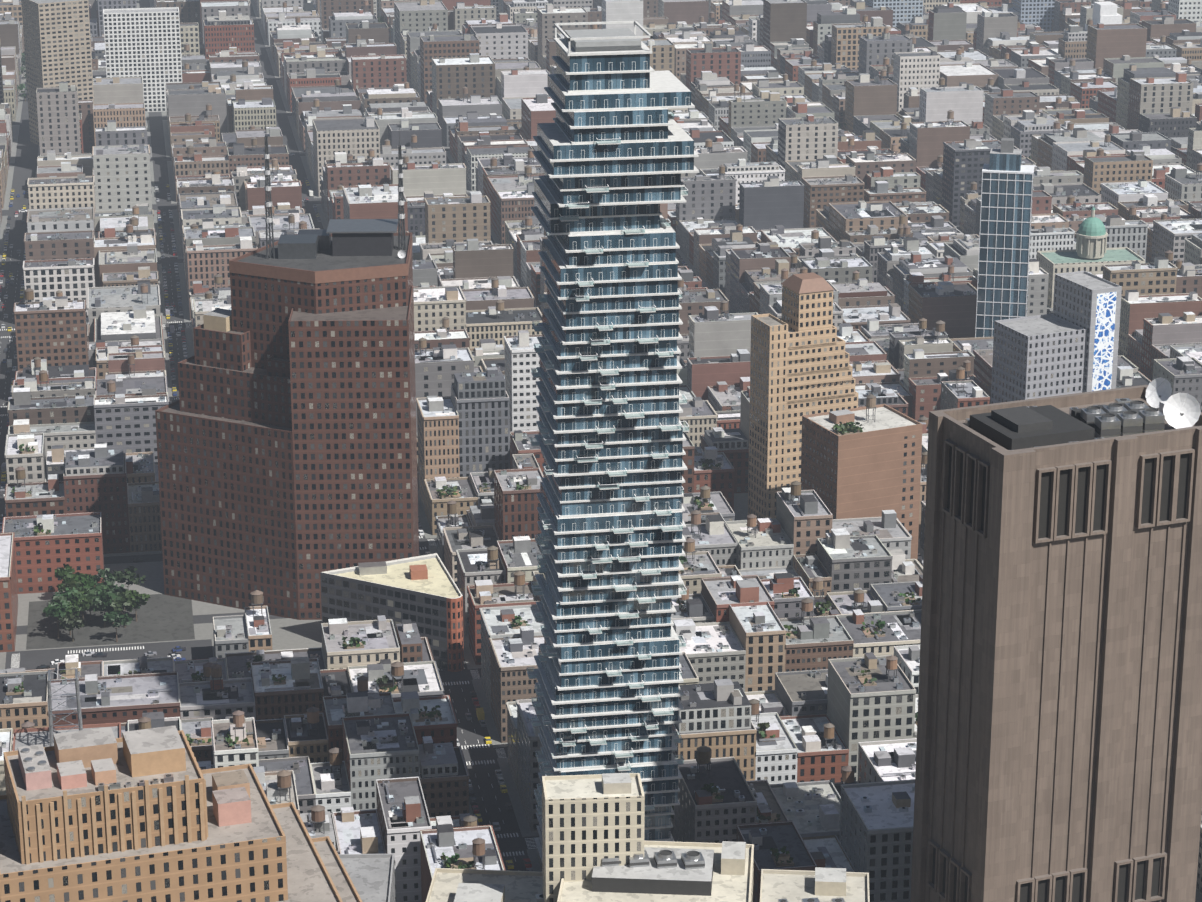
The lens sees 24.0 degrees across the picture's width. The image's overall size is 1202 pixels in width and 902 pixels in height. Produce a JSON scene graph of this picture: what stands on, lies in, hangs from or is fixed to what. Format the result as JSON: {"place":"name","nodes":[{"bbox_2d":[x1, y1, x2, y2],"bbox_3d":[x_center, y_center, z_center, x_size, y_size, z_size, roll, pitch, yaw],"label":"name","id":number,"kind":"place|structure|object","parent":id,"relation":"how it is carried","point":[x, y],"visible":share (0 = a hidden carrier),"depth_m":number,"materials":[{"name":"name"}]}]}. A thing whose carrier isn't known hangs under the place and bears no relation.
{"place":"outdoors","nodes":[
{"label":"outdoors","id":0,"kind":"place"},
{"bbox_2d":[0,0,1048,870],"bbox_3d":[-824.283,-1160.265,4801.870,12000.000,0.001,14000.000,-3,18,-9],"label":"road","id":1,"kind":"structure","parent":0,"point":[494,802],"depth_m":1450.60,"materials":[{"name":"grey asphalt"}]},
{"bbox_2d":[0,668,361,901],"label":"orange brick building","id":2,"kind":"structure","parent":1,"relation":"on","point":[106,812],"depth_m":676.34,"materials":[{"name":"brick"}]},
{"bbox_2d":[0,251,535,870],"bbox_3d":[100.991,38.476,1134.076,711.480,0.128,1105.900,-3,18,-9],"label":"road markings","id":3,"kind":"object","parent":1,"relation":"on","point":[36,659],"visible":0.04,"depth_m":1026.65,"materials":[{"name":"paint"}]},
{"bbox_2d":[155,116,418,619],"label":"telephone building","id":4,"kind":"structure","parent":1,"relation":"on","point":[286,435],"depth_m":1047.54,"materials":[{"name":"brick"}]},
{"bbox_2d":[320,553,463,671],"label":"triangular building","id":5,"kind":"structure","parent":1,"relation":"on","point":[423,593],"depth_m":1018.07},
{"bbox_2d":[0,0,1121,144],"bbox_3d":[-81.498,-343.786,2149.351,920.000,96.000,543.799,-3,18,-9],"label":"buildings","id":6,"kind":"structure","parent":1,"relation":"on","point":[144,44],"depth_m":1957.81,"materials":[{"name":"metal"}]},
{"bbox_2d":[0,271,1121,651],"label":"apartment buildings","id":7,"kind":"structure","parent":1,"relation":"on","point":[1070,345],"depth_m":1228.67,"materials":[{"name":"concrete"}]},
{"bbox_2d":[0,77,1147,870],"bbox_3d":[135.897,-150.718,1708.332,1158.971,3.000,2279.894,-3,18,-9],"label":"cars","id":8,"kind":"object","parent":1,"relation":"on","point":[176,655],"visible":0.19,"depth_m":1390.73,"materials":[{"name":"metal"}]},
{"bbox_2d":[0,0,1201,901],"bbox_3d":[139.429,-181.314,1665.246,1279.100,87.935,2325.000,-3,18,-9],"label":"city blocks","id":9,"kind":"structure","parent":1,"relation":"on","point":[798,621],"depth_m":1381.98,"materials":[{"name":"concrete"}]},
{"bbox_2d":[0,0,1201,901],"bbox_3d":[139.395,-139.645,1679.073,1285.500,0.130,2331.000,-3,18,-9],"label":"sidewalks","id":10,"kind":"structure","parent":1,"relation":"on","point":[288,633],"depth_m":1109.37,"materials":[{"name":"concrete"}]},
{"bbox_2d":[17,16,1030,826],"bbox_3d":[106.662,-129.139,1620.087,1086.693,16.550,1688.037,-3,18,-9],"label":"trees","id":11,"kind":"object","parent":10,"relation":"on","point":[79,610],"visible":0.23,"depth_m":1051.14,"materials":[{"name":"plant"}]},
{"bbox_2d":[338,773,869,901],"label":"buildings","id":12,"kind":"structure","parent":1,"relation":"on","point":[596,847],"depth_m":715.08,"materials":[{"name":"concrete"}]},
{"bbox_2d":[527,21,698,871],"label":"skyscraper","id":13,"kind":"structure","parent":1,"relation":"on","point":[615,154],"depth_m":792.77,"materials":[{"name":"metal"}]},
{"bbox_2d":[748,272,922,559],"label":"buildings","id":14,"kind":"structure","parent":1,"relation":"on","point":[812,425],"depth_m":1125.50,"materials":[{"name":"brick"}]},
{"bbox_2d":[975,138,1034,336],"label":"glass tower","id":15,"kind":"structure","parent":1,"relation":"on","point":[1005,231],"depth_m":1376.75,"materials":[{"name":"glass"}]},
{"bbox_2d":[911,377,1201,901],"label":"skyscraper","id":16,"kind":"structure","parent":1,"relation":"on","point":[1059,742],"depth_m":734.33,"materials":[{"name":"concrete"}]},
{"bbox_2d":[1036,206,1144,307],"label":"dome building","id":17,"kind":"structure","parent":1,"relation":"on","point":[1091,253],"depth_m":1482.37,"materials":[{"name":"stone"}]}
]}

